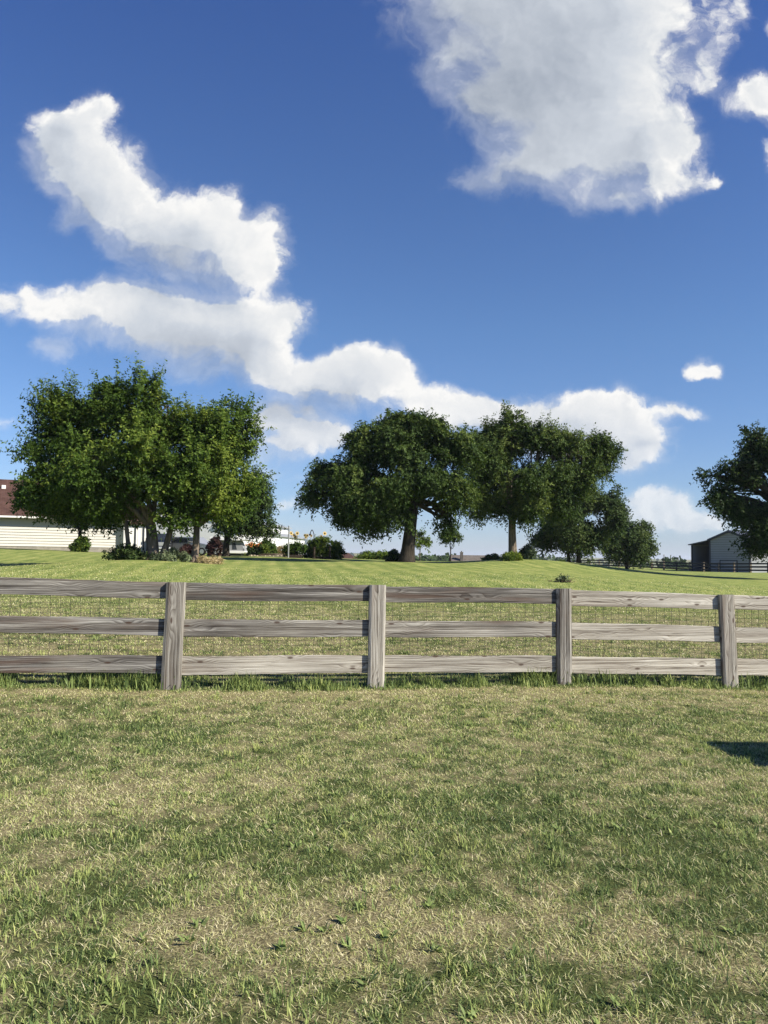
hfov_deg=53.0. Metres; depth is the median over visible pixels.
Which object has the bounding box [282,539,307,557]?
garden plant
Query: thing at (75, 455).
broad tree
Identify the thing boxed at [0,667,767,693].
weeds
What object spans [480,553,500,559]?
shrub
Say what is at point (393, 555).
shrub
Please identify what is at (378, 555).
hedge
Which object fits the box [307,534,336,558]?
garden plant
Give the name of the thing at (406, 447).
spreading elm
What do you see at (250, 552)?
flower clump
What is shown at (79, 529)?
garden tree
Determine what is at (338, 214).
sky
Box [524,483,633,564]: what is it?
tree
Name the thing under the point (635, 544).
bushy tree
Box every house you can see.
[0,479,155,552]
[342,553,356,558]
[449,551,484,560]
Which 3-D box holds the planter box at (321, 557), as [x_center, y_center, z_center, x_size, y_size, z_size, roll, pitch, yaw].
[-4.310,3.224,54.001,1.147,0.214,1.200,1,-3,0]
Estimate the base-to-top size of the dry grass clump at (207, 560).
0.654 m
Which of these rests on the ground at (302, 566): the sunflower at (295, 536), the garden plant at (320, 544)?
the sunflower at (295, 536)
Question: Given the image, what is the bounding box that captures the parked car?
[173,537,207,554]
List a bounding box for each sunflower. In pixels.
[290,532,298,541]
[303,534,311,557]
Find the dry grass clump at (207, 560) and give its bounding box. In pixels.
[197,554,224,563]
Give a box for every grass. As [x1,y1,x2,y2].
[276,545,283,553]
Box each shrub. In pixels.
[68,535,91,551]
[101,541,152,560]
[178,544,192,554]
[205,536,222,555]
[384,548,399,561]
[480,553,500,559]
[519,543,536,559]
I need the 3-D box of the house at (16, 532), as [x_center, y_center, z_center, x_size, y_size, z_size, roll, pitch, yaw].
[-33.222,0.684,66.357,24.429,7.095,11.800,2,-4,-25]
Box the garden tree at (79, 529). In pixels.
[10,477,130,536]
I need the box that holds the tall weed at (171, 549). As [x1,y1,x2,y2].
[168,547,178,560]
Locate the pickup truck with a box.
[157,533,174,552]
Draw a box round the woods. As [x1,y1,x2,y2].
[346,552,690,567]
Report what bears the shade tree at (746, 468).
on the ground at (302, 566)
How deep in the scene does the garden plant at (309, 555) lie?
54.53 m
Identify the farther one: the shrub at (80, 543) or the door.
the door
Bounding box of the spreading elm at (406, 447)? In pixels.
[293,407,493,561]
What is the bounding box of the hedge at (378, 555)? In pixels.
[353,549,387,559]
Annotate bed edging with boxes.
[249,554,282,556]
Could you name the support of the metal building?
on the ground at (302, 566)
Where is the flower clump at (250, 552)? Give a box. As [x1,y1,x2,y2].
[241,542,261,555]
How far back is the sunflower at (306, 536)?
55.09 m
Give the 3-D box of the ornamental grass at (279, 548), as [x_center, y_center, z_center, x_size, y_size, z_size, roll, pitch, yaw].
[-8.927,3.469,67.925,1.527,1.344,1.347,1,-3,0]
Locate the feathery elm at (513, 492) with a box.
[449,398,628,552]
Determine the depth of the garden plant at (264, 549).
65.46 m
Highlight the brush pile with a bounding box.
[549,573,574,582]
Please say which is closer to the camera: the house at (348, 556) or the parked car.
the parked car
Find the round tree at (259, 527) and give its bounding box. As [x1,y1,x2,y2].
[208,465,285,556]
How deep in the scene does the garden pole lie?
52.93 m
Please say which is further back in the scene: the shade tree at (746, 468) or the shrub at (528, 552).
the shrub at (528, 552)
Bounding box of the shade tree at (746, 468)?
[689,421,767,563]
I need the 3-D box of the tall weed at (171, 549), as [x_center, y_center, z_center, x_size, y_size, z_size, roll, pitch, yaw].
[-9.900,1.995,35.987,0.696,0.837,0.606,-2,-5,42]
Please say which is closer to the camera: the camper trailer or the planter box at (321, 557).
the planter box at (321, 557)
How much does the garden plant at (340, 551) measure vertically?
1.542 m
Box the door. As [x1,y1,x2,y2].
[720,560,737,571]
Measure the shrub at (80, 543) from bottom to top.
1.454 m
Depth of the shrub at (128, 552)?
35.10 m
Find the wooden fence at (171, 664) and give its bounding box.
[0,577,767,689]
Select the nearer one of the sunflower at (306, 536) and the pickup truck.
the sunflower at (306, 536)
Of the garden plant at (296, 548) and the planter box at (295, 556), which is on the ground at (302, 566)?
the planter box at (295, 556)
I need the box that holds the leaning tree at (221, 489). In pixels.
[146,389,274,562]
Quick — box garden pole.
[288,526,289,557]
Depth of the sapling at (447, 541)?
61.83 m
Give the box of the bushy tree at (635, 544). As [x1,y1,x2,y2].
[599,517,660,568]
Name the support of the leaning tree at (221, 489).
on the ground at (302, 566)
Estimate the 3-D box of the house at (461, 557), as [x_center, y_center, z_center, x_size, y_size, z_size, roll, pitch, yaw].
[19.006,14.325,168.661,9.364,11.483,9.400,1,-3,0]
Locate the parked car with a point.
(185, 540)
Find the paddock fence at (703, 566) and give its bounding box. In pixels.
[572,559,767,572]
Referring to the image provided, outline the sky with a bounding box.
[0,0,767,559]
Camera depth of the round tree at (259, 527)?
51.57 m
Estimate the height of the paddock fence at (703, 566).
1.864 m
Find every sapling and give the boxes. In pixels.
[415,527,432,560]
[437,527,464,560]
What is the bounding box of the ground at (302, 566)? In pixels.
[0,548,767,1023]
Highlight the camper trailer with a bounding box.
[209,537,251,555]
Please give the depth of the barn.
99.54 m
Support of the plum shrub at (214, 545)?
on the ground at (302, 566)
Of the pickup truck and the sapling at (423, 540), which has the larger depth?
the pickup truck
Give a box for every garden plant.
[255,540,278,554]
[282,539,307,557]
[300,539,312,557]
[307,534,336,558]
[326,540,346,559]
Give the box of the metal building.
[155,504,304,553]
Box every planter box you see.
[289,555,302,557]
[315,556,328,558]
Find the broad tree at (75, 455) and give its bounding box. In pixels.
[0,351,209,559]
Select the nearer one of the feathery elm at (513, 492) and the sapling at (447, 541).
the feathery elm at (513, 492)
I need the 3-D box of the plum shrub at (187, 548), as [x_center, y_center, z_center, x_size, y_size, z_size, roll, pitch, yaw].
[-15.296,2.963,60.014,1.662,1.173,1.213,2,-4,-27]
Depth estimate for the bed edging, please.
62.50 m
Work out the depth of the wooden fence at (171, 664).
9.23 m
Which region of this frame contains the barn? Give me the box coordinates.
[688,530,767,572]

